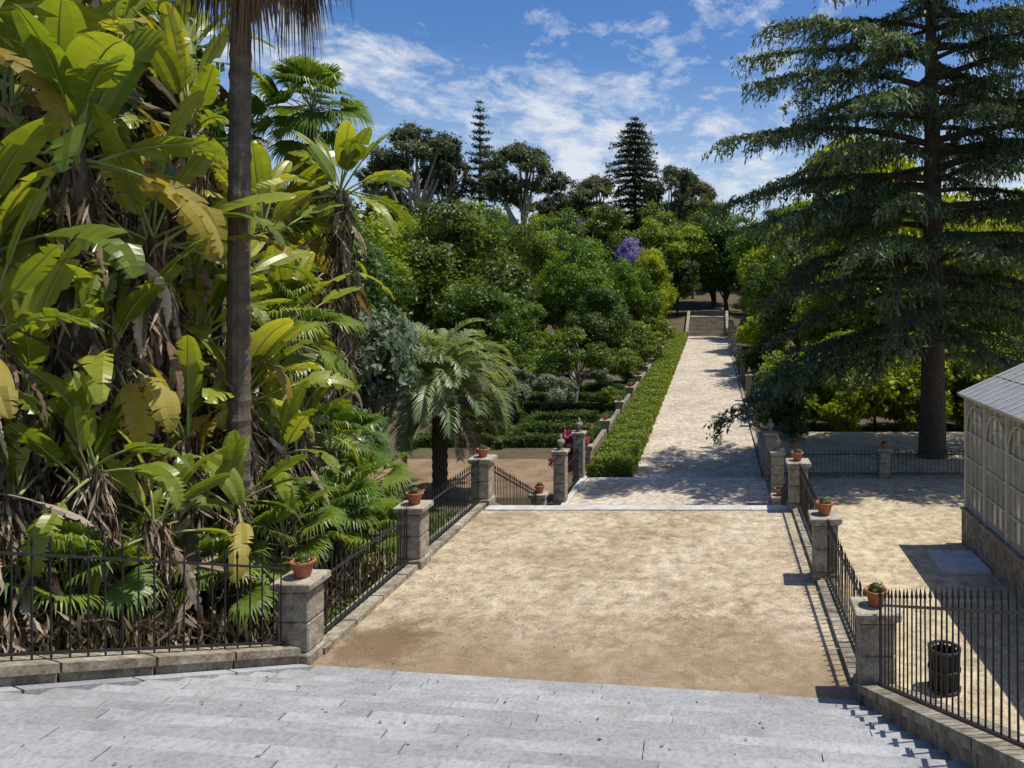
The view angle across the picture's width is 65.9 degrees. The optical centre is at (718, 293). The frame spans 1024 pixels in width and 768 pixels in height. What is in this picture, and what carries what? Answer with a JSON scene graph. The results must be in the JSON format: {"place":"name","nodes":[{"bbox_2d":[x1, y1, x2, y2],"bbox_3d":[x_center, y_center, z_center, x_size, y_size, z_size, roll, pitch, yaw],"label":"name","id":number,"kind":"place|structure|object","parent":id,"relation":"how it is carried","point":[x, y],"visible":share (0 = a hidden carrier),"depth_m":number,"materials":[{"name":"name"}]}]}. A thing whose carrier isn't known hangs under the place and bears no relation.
{"place":"outdoors","nodes":[
{"label":"outdoors","id":0,"kind":"place"},
{"bbox_2d":[0,664,311,694],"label":"stair stringer","id":1,"kind":"object","parent":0,"point":[36,689],"visible":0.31,"depth_m":8.14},
{"bbox_2d":[124,283,963,645],"bbox_3d":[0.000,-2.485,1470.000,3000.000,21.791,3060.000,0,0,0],"label":"ground","id":2,"kind":"structure","parent":0,"point":[700,301],"depth_m":45.44,"materials":[{"name":"soil"}]},
{"bbox_2d":[0,385,77,652],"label":"bird of paradise plant","id":3,"kind":"object","parent":2,"relation":"on","point":[19,523],"visible":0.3,"depth_m":8.75,"materials":[{"name":"green plant"}]},
{"bbox_2d":[0,172,103,643],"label":"giant bird of paradise","id":4,"kind":"object","parent":2,"relation":"on","point":[28,275],"visible":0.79,"depth_m":8.59,"materials":[{"name":"green plant"}]},
{"bbox_2d":[0,164,116,392],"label":"giant bird of paradise","id":5,"kind":"object","parent":2,"relation":"on","point":[105,295],"visible":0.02,"depth_m":9.88,"materials":[{"name":"green plant"}]},
{"bbox_2d":[0,239,123,643],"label":"giant bird of paradise","id":6,"kind":"object","parent":2,"relation":"on","point":[46,291],"visible":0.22,"depth_m":9.21,"materials":[{"name":"green plant"}]},
{"bbox_2d":[0,0,130,139],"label":"giant bird of paradise","id":7,"kind":"object","parent":2,"relation":"on","point":[51,100],"visible":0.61,"depth_m":9.64,"materials":[{"name":"green plant"}]},
{"bbox_2d":[0,116,145,590],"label":"giant bird of paradise","id":8,"kind":"object","parent":2,"relation":"on","point":[25,143],"visible":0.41,"depth_m":8.95,"materials":[{"name":"green plant"}]},
{"bbox_2d":[0,0,148,372],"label":"giant bird of paradise","id":9,"kind":"object","parent":2,"relation":"on","point":[20,89],"visible":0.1,"depth_m":10.92,"materials":[{"name":"green plant"}]},
{"bbox_2d":[0,520,166,649],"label":"fan palm","id":10,"kind":"object","parent":2,"relation":"on","point":[79,540],"visible":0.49,"depth_m":9.10,"materials":[{"name":"green plant"}]},
{"bbox_2d":[0,0,171,496],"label":"giant bird of paradise","id":11,"kind":"object","parent":2,"relation":"on","point":[33,113],"visible":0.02,"depth_m":12.49,"materials":[{"name":"green plant"}]},
{"bbox_2d":[3,365,192,649],"bbox_3d":[-8.015,3.366,9.246,2.669,5.082,1.991,0,0,39],"label":"bird of paradise plant","id":12,"kind":"object","parent":2,"relation":"on","point":[92,499],"visible":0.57,"depth_m":9.32,"materials":[{"name":"green plant"}]},
{"bbox_2d":[36,516,182,647],"bbox_3d":[-8.292,4.602,9.988,2.360,3.258,2.501,0,0,-32],"label":"fan palm","id":13,"kind":"object","parent":2,"relation":"on","point":[133,526],"visible":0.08,"depth_m":9.24,"materials":[{"name":"green plant"}]},
{"bbox_2d":[0,0,227,641],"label":"giant bird of paradise","id":14,"kind":"object","parent":2,"relation":"on","point":[81,73],"visible":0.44,"depth_m":9.82,"materials":[{"name":"green plant"}]},
{"bbox_2d":[0,0,227,206],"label":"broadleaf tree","id":15,"kind":"object","parent":2,"relation":"on","point":[220,129],"depth_m":17.23,"materials":[{"name":"green plant"}]},
{"bbox_2d":[93,0,178,515],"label":"giant bird of paradise","id":16,"kind":"object","parent":2,"relation":"on","point":[154,89],"visible":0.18,"depth_m":14.16,"materials":[{"name":"green plant"}]},
{"bbox_2d":[47,230,235,645],"bbox_3d":[-8.282,4.261,10.590,3.714,10.389,2.131,0,0,37],"label":"giant bird of paradise","id":17,"kind":"object","parent":2,"relation":"on","point":[136,406],"visible":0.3,"depth_m":9.95,"materials":[{"name":"green plant"}]},
{"bbox_2d":[0,91,300,645],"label":"giant bird of paradise","id":18,"kind":"object","parent":2,"relation":"on","point":[154,346],"visible":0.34,"depth_m":10.86,"materials":[{"name":"green plant"}]},
{"bbox_2d":[0,644,300,686],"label":"stair flank wall","id":19,"kind":"structure","parent":2,"relation":"on","point":[27,670],"depth_m":8.25,"materials":[{"name":"stone"}]},
{"bbox_2d":[0,532,285,661],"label":"iron fence","id":20,"kind":"object","parent":19,"relation":"on","point":[88,557],"visible":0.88,"depth_m":8.39,"materials":[{"name":"metal"}]},
{"bbox_2d":[58,429,255,646],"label":"bird of paradise plant","id":21,"kind":"object","parent":2,"relation":"on","point":[157,533],"visible":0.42,"depth_m":9.94,"materials":[{"name":"green plant"}]},
{"bbox_2d":[85,1,228,419],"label":"giant bird of paradise","id":22,"kind":"object","parent":2,"relation":"on","point":[173,64],"visible":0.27,"depth_m":14.63,"materials":[{"name":"green plant"}]},
{"bbox_2d":[118,335,257,644],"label":"bird of paradise plant","id":23,"kind":"object","parent":2,"relation":"on","point":[194,371],"visible":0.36,"depth_m":10.80,"materials":[{"name":"green plant"}]},
{"bbox_2d":[117,528,277,643],"bbox_3d":[-7.316,4.787,10.765,2.224,2.849,2.102,0,0,14],"label":"fan palm","id":24,"kind":"object","parent":2,"relation":"on","point":[208,542],"visible":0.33,"depth_m":10.59,"materials":[{"name":"green plant"}]},
{"bbox_2d":[120,0,275,263],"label":"giant bird of paradise","id":25,"kind":"object","parent":2,"relation":"on","point":[151,6],"visible":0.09,"depth_m":16.84,"materials":[{"name":"green plant"}]},
{"bbox_2d":[118,234,298,630],"bbox_3d":[-8.095,3.918,12.008,2.683,9.924,2.576,0,0,-35],"label":"giant bird of paradise","id":26,"kind":"object","parent":2,"relation":"on","point":[215,299],"visible":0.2,"depth_m":12.05,"materials":[{"name":"green plant"}]},
{"bbox_2d":[133,318,355,588],"bbox_3d":[-7.597,4.843,11.966,1.855,8.919,3.210,0,0,39],"label":"giant bird of paradise","id":27,"kind":"object","parent":2,"relation":"on","point":[273,338],"visible":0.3,"depth_m":12.01,"materials":[{"name":"green plant"}]},
{"bbox_2d":[165,430,333,642],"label":"bird of paradise plant","id":28,"kind":"object","parent":2,"relation":"on","point":[235,451],"visible":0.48,"depth_m":10.94,"materials":[{"name":"green plant"}]},
{"bbox_2d":[181,179,320,528],"bbox_3d":[-8.455,2.961,13.167,2.082,10.035,3.210,0,0,-9],"label":"giant bird of paradise","id":29,"kind":"object","parent":2,"relation":"on","point":[276,260],"visible":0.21,"depth_m":12.75,"materials":[{"name":"green plant"}]},
{"bbox_2d":[0,504,505,655],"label":"undergrowth","id":30,"kind":"object","parent":2,"relation":"on","point":[43,635],"visible":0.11,"depth_m":9.60,"materials":[{"name":"green plant"}]},
{"bbox_2d":[151,152,368,475],"bbox_3d":[-10.398,2.329,17.043,4.013,11.149,2.319,0,0,-43],"label":"giant bird of paradise","id":31,"kind":"object","parent":2,"relation":"on","point":[310,174],"visible":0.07,"depth_m":17.31,"materials":[{"name":"green plant"}]},
{"bbox_2d":[167,0,355,590],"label":"washingtonia palm","id":32,"kind":"object","parent":2,"relation":"on","point":[242,16],"visible":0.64,"depth_m":11.48,"materials":[{"name":"brown plant"}]},
{"bbox_2d":[178,139,344,551],"bbox_3d":[-9.408,2.306,15.590,2.314,11.050,3.391,0,0,12],"label":"giant bird of paradise","id":33,"kind":"object","parent":2,"relation":"on","point":[261,167],"visible":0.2,"depth_m":15.51,"materials":[{"name":"green plant"}]},
{"bbox_2d":[205,372,339,611],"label":"bird of paradise plant","id":34,"kind":"object","parent":2,"relation":"on","point":[292,423],"visible":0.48,"depth_m":12.19,"materials":[{"name":"green plant"}]},
{"bbox_2d":[215,236,362,474],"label":"giant bird of paradise","id":35,"kind":"object","parent":2,"relation":"on","point":[282,273],"visible":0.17,"depth_m":15.70,"materials":[{"name":"green plant"}]},
{"bbox_2d":[213,277,367,455],"bbox_3d":[-7.996,2.745,14.053,2.436,6.110,2.489,0,0,6],"label":"fan palm","id":36,"kind":"object","parent":2,"relation":"on","point":[295,292],"visible":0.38,"depth_m":13.80,"materials":[{"name":"green plant"}]},
{"bbox_2d":[241,484,352,615],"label":"fan palm","id":37,"kind":"object","parent":2,"relation":"on","point":[266,514],"visible":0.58,"depth_m":11.74,"materials":[{"name":"green plant"}]},
{"bbox_2d":[253,354,369,549],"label":"bird of paradise plant","id":38,"kind":"object","parent":2,"relation":"on","point":[304,467],"visible":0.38,"depth_m":13.81,"materials":[{"name":"green plant"}]},
{"bbox_2d":[251,54,374,392],"bbox_3d":[-10.244,-0.270,19.011,3.305,11.140,2.987,0,0,10],"label":"fan palm","id":39,"kind":"object","parent":2,"relation":"on","point":[325,79],"visible":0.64,"depth_m":18.64,"materials":[{"name":"green plant"}]},
{"bbox_2d":[265,402,399,559],"bbox_3d":[-7.987,3.935,15.508,2.640,3.439,2.491,0,0,-28],"label":"fan palm","id":40,"kind":"object","parent":2,"relation":"on","point":[340,418],"visible":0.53,"depth_m":15.46,"materials":[{"name":"green plant"}]},
{"bbox_2d":[264,185,401,311],"bbox_3d":[-18.243,2.005,33.313,8.489,14.171,8.517,0,0,1],"label":"broadleaf tree","id":41,"kind":"object","parent":2,"relation":"on","point":[374,290],"visible":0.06,"depth_m":32.20,"materials":[{"name":"green plant"}]},
{"bbox_2d":[272,197,394,566],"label":"giant bird of paradise","id":42,"kind":"object","parent":2,"relation":"on","point":[311,231],"visible":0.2,"depth_m":18.61,"materials":[{"name":"green plant"}]},
{"bbox_2d":[264,120,414,565],"bbox_3d":[-8.829,1.433,17.472,3.812,10.591,2.203,0,0,0],"label":"giant bird of paradise","id":43,"kind":"object","parent":2,"relation":"on","point":[350,152],"visible":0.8,"depth_m":17.38,"materials":[{"name":"green plant"}]},
{"bbox_2d":[297,460,395,610],"bbox_3d":[-7.105,4.662,14.055,2.244,3.114,2.200,0,0,-18],"label":"fan palm","id":44,"kind":"object","parent":2,"relation":"on","point":[328,477],"visible":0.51,"depth_m":13.93,"materials":[{"name":"green plant"}]},
{"bbox_2d":[296,304,425,526],"bbox_3d":[-11.201,4.679,22.710,4.191,8.742,4.523,0,0,-28],"label":"grey shrub","id":45,"kind":"object","parent":2,"relation":"on","point":[386,356],"visible":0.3,"depth_m":22.07,"materials":[{"name":"green plant"}]},
{"bbox_2d":[314,441,418,562],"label":"fan palm","id":46,"kind":"object","parent":2,"relation":"on","point":[393,476],"visible":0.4,"depth_m":16.84,"materials":[{"name":"green plant"}]},
{"bbox_2d":[342,495,432,576],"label":"fan palm","id":47,"kind":"object","parent":2,"relation":"on","point":[355,536],"visible":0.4,"depth_m":15.66,"materials":[{"name":"green plant"}]},
{"bbox_2d":[358,219,425,323],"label":"broadleaf tree","id":48,"kind":"object","parent":2,"relation":"on","point":[380,232],"visible":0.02,"depth_m":51.98,"materials":[{"name":"green plant"}]},
{"bbox_2d":[324,512,459,626],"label":"terrace retaining wall","id":49,"kind":"structure","parent":2,"relation":"on","point":[376,582],"depth_m":12.70,"materials":[{"name":"stone"}]},
{"bbox_2d":[270,569,330,665],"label":"stone pillar","id":50,"kind":"structure","parent":49,"relation":"on","point":[302,614],"depth_m":10.09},
{"bbox_2d":[323,503,485,654],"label":"fence kerb","id":51,"kind":"structure","parent":49,"relation":"on","point":[339,632],"depth_m":12.46,"materials":[{"name":"stone"}]},
{"bbox_2d":[320,507,408,633],"bbox_3d":[-5.644,4.395,12.075,0.051,1.090,3.050,0,0,1],"label":"iron fence","id":52,"kind":"object","parent":51,"relation":"on","point":[350,608],"visible":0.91,"depth_m":11.93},
{"bbox_2d":[422,458,479,544],"bbox_3d":[-5.614,4.395,15.850,0.052,1.090,3.500,0,0,0],"label":"iron fence","id":53,"kind":"object","parent":51,"relation":"on","point":[462,513],"visible":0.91,"depth_m":15.91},
{"bbox_2d":[393,500,433,568],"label":"stone pillar","id":54,"kind":"structure","parent":49,"relation":"on","point":[418,553],"depth_m":13.64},
{"bbox_2d":[308,510,856,699],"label":"gravel terrace","id":55,"kind":"structure","parent":49,"relation":"on","point":[728,601],"depth_m":11.92,"materials":[{"name":"gravel"}]},
{"bbox_2d":[792,508,855,684],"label":"fence kerb","id":56,"kind":"structure","parent":49,"relation":"on","point":[844,642],"depth_m":11.53,"materials":[{"name":"stone"}]},
{"bbox_2d":[826,518,866,646],"bbox_3d":[1.895,4.395,11.275,0.051,1.090,3.350,0,0,-1],"label":"iron fence","id":57,"kind":"object","parent":56,"relation":"on","point":[844,561],"visible":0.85,"depth_m":11.53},
{"bbox_2d":[808,510,842,586],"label":"stone pillar","id":58,"kind":"structure","parent":49,"relation":"on","point":[818,565],"depth_m":12.99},
{"bbox_2d":[850,596,901,705],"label":"stone pillar","id":59,"kind":"structure","parent":49,"relation":"on","point":[866,614],"depth_m":9.14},
{"bbox_2d":[371,251,420,316],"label":"broadleaf tree","id":60,"kind":"object","parent":2,"relation":"on","point":[401,292],"visible":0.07,"depth_m":43.16,"materials":[{"name":"green plant"}]},
{"bbox_2d":[362,119,465,215],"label":"eucalyptus tree","id":61,"kind":"object","parent":2,"relation":"on","point":[444,145],"visible":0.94,"depth_m":142.52,"materials":[{"name":"green plant"}]},
{"bbox_2d":[418,146,477,209],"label":"eucalyptus tree","id":62,"kind":"object","parent":2,"relation":"on","point":[451,186],"visible":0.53,"depth_m":150.32,"materials":[{"name":"green plant"}]},
{"bbox_2d":[385,191,544,387],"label":"broadleaf tree","id":63,"kind":"object","parent":2,"relation":"on","point":[442,247],"visible":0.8,"depth_m":56.24,"materials":[{"name":"green plant"}]},
{"bbox_2d":[367,459,587,497],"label":"garden bed earth","id":64,"kind":"structure","parent":2,"relation":"on","point":[531,472],"depth_m":32.81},
{"bbox_2d":[362,318,520,498],"bbox_3d":[-10.933,4.582,29.396,6.443,7.396,6.683,0,0,0],"label":"jelly palm","id":65,"kind":"object","parent":64,"relation":"on","point":[441,358],"visible":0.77,"depth_m":28.68,"materials":[{"name":"green plant"}]},
{"bbox_2d":[468,454,496,506],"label":"stone pillar","id":66,"kind":"structure","parent":2,"relation":"on","point":[487,496],"depth_m":17.64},
{"bbox_2d":[457,99,508,234],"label":"norfolk island pine","id":67,"kind":"object","parent":2,"relation":"on","point":[479,139],"visible":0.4,"depth_m":149.55,"materials":[{"name":"green plant"}]},
{"bbox_2d":[0,665,967,767],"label":"stone staircase","id":68,"kind":"structure","parent":2,"relation":"on","point":[274,720],"depth_m":6.50,"materials":[{"name":"stone"}]},
{"bbox_2d":[429,279,548,398],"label":"broadleaf tree","id":69,"kind":"object","parent":2,"relation":"on","point":[500,312],"visible":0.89,"depth_m":50.61,"materials":[{"name":"green plant"}]},
{"bbox_2d":[473,139,553,228],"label":"eucalyptus tree","id":70,"kind":"object","parent":2,"relation":"on","point":[500,181],"visible":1,"depth_m":136.28,"materials":[{"name":"green plant"}]},
{"bbox_2d":[411,381,634,449],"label":"parterre hedges","id":71,"kind":"object","parent":2,"relation":"on","point":[543,426],"visible":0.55,"depth_m":43.12,"materials":[{"name":"green plant"}]},
{"bbox_2d":[509,211,601,332],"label":"broadleaf tree","id":72,"kind":"object","parent":2,"relation":"on","point":[536,251],"visible":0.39,"depth_m":78.78,"materials":[{"name":"green plant"}]},
{"bbox_2d":[534,372,578,411],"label":"grey shrub","id":73,"kind":"object","parent":2,"relation":"on","point":[553,385],"visible":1,"depth_m":46.59,"materials":[{"name":"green plant"}]},
{"bbox_2d":[551,434,569,504],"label":"gate pillar","id":74,"kind":"structure","parent":2,"relation":"on","point":[560,475],"depth_m":24.80,"materials":[{"name":"stone"}]},
{"bbox_2d":[531,170,598,221],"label":"eucalyptus tree","id":75,"kind":"object","parent":2,"relation":"on","point":[579,198],"visible":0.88,"depth_m":148.86,"materials":[{"name":"green plant"}]},
{"bbox_2d":[514,324,620,402],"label":"broadleaf tree","id":76,"kind":"object","parent":2,"relation":"on","point":[571,336],"visible":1,"depth_m":48.59,"materials":[{"name":"green plant"}]},
{"bbox_2d":[526,238,632,332],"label":"broadleaf tree","id":77,"kind":"object","parent":2,"relation":"on","point":[574,275],"visible":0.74,"depth_m":72.94,"materials":[{"name":"green plant"}]},
{"bbox_2d":[560,284,635,351],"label":"broadleaf tree","id":78,"kind":"object","parent":2,"relation":"on","point":[613,320],"visible":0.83,"depth_m":65.33,"materials":[{"name":"green plant"}]},
{"bbox_2d":[602,116,666,237],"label":"bunya pine","id":79,"kind":"object","parent":2,"relation":"on","point":[628,141],"visible":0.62,"depth_m":148.34,"materials":[{"name":"green plant"}]},
{"bbox_2d":[585,331,687,477],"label":"path hedge","id":80,"kind":"object","parent":2,"relation":"on","point":[619,451],"visible":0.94,"depth_m":40.77,"materials":[{"name":"green plant"}]},
{"bbox_2d":[607,257,665,328],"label":"broadleaf tree","id":81,"kind":"object","parent":2,"relation":"on","point":[627,279],"visible":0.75,"depth_m":84.85,"materials":[{"name":"green plant"}]},
{"bbox_2d":[632,247,679,321],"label":"broadleaf tree","id":82,"kind":"object","parent":2,"relation":"on","point":[653,264],"visible":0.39,"depth_m":98.75,"materials":[{"name":"green plant"}]},
{"bbox_2d":[328,190,999,331],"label":"distant trees","id":83,"kind":"object","parent":2,"relation":"on","point":[702,243],"visible":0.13,"depth_m":120.95,"materials":[{"name":"green plant"}]},
{"bbox_2d":[637,162,698,298],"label":"eucalyptus tree","id":84,"kind":"object","parent":2,"relation":"on","point":[671,175],"visible":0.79,"depth_m":147.36,"materials":[{"name":"green plant"}]},
{"bbox_2d":[568,481,770,499],"bbox_3d":[-1.700,7.660,24.965,7.400,1.280,6.230,0,0,0],"label":"landing base","id":85,"kind":"object","parent":2,"relation":"on","point":[768,484],"visible":0.07,"depth_m":27.18,"materials":[{"name":"stone"}]},
{"bbox_2d":[569,480,769,505],"bbox_3d":[-1.600,6.980,24.905,6.700,0.001,6.410,0,0,0],"label":"gravel landing","id":86,"kind":"object","parent":85,"relation":"on","point":[672,492],"visible":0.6,"depth_m":26.35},
{"bbox_2d":[666,177,718,298],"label":"eucalyptus tree","id":87,"kind":"object","parent":2,"relation":"on","point":[700,188],"visible":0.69,"depth_m":147.53,"materials":[{"name":"green plant"}]},
{"bbox_2d":[752,388,810,437],"bbox_3d":[3.183,6.310,36.907,3.047,3.580,3.328,0,0,-19],"label":"shrub","id":88,"kind":"object","parent":2,"relation":"on","point":[792,422],"visible":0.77,"depth_m":36.48,"materials":[{"name":"green plant"}]},
{"bbox_2d":[739,232,825,366],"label":"broadleaf tree","id":89,"kind":"object","parent":2,"relation":"on","point":[759,282],"visible":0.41,"depth_m":68.36,"materials":[{"name":"green plant"}]},
{"bbox_2d":[787,245,895,356],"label":"broadleaf tree","id":90,"kind":"object","parent":2,"relation":"on","point":[814,337],"visible":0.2,"depth_m":51.62,"materials":[{"name":"green plant"}]},
{"bbox_2d":[818,389,874,431],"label":"shrub","id":91,"kind":"object","parent":2,"relation":"on","point":[841,409],"visible":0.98,"depth_m":40.52,"materials":[{"name":"green plant"}]},
{"bbox_2d":[820,353,915,429],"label":"shrub","id":92,"kind":"object","parent":2,"relation":"on","point":[878,398],"visible":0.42,"depth_m":41.28,"materials":[{"name":"green plant"}]},
{"bbox_2d":[795,125,996,306],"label":"broadleaf tree","id":93,"kind":"object","parent":2,"relation":"on","point":[914,231],"visible":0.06,"depth_m":60.61,"materials":[{"name":"green plant"}]},
{"bbox_2d":[890,384,955,431],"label":"shrub","id":94,"kind":"object","parent":2,"relation":"on","point":[909,410],"visible":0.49,"depth_m":40.69,"materials":[{"name":"green plant"}]},
{"bbox_2d":[896,345,970,412],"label":"shrub","id":95,"kind":"object","parent":2,"relation":"on","point":[915,369],"visible":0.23,"depth_m":41.73,"materials":[{"name":"green plant"}]},
{"bbox_2d":[858,684,1023,767],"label":"stair flank wall","id":96,"kind":"structure","parent":2,"relation":"on","point":[970,746],"depth_m":6.39,"materials":[{"name":"stone"}]},
{"bbox_2d":[877,585,1023,747],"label":"iron fence","id":97,"kind":"object","parent":96,"relation":"on","point":[971,722],"visible":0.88,"depth_m":6.67,"materials":[{"name":"metal"}]},
{"bbox_2d":[898,217,1022,348],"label":"broadleaf tree","id":98,"kind":"object","parent":2,"relation":"on","point":[993,271],"visible":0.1,"depth_m":49.62,"materials":[{"name":"green plant"}]},
{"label":"terrace steps","id":99,"kind":"object","parent":2,"relation":"on","visible":0},
{"bbox_2d":[484,505,787,510],"bbox_3d":[-1.860,5.063,17.480,7.072,0.175,0.360,0,0,0],"label":"stone edging","id":100,"kind":"object","parent":99,"relation":"on","point":[637,508],"visible":0.42,"depth_m":17.40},
{"bbox_2d":[135,0,1023,226],"label":"sky","id":101,"kind":"structure","parent":0,"point":[562,78],"materials":[{"name":"blue"}]},
{"bbox_2d":[634,310,761,477],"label":"garden path","id":102,"kind":"structure","parent":0,"point":[703,388],"depth_m":44.37,"materials":[{"name":"gravel"}]},
{"bbox_2d":[757,432,1023,733],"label":"yard","id":103,"kind":"structure","parent":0,"point":[892,531],"depth_m":21.46,"materials":[{"name":"gravel"}]},
{"bbox_2d":[701,0,1023,459],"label":"cedar tree","id":104,"kind":"object","parent":103,"relation":"on","point":[938,330],"visible":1,"depth_m":30.62,"materials":[{"name":"green plant"}]},
{"bbox_2d":[927,640,960,696],"bbox_3d":[4.000,6.630,13.300,0.577,0.741,0.578,0,0,0],"label":"litter bin","id":105,"kind":"object","parent":103,"relation":"on","point":[944,668],"visible":0.62,"depth_m":13.12,"materials":[{"name":"metal"}]},
{"bbox_2d":[957,363,1023,605],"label":"greenhouse","id":106,"kind":"object","parent":103,"relation":"on","point":[992,523],"visible":1,"depth_m":18.90,"materials":[{"name":"glass"}]},
{"bbox_2d":[927,550,990,574],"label":"stone slab","id":107,"kind":"structure","parent":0,"point":[958,562],"depth_m":19.27,"materials":[{"name":"stone"}]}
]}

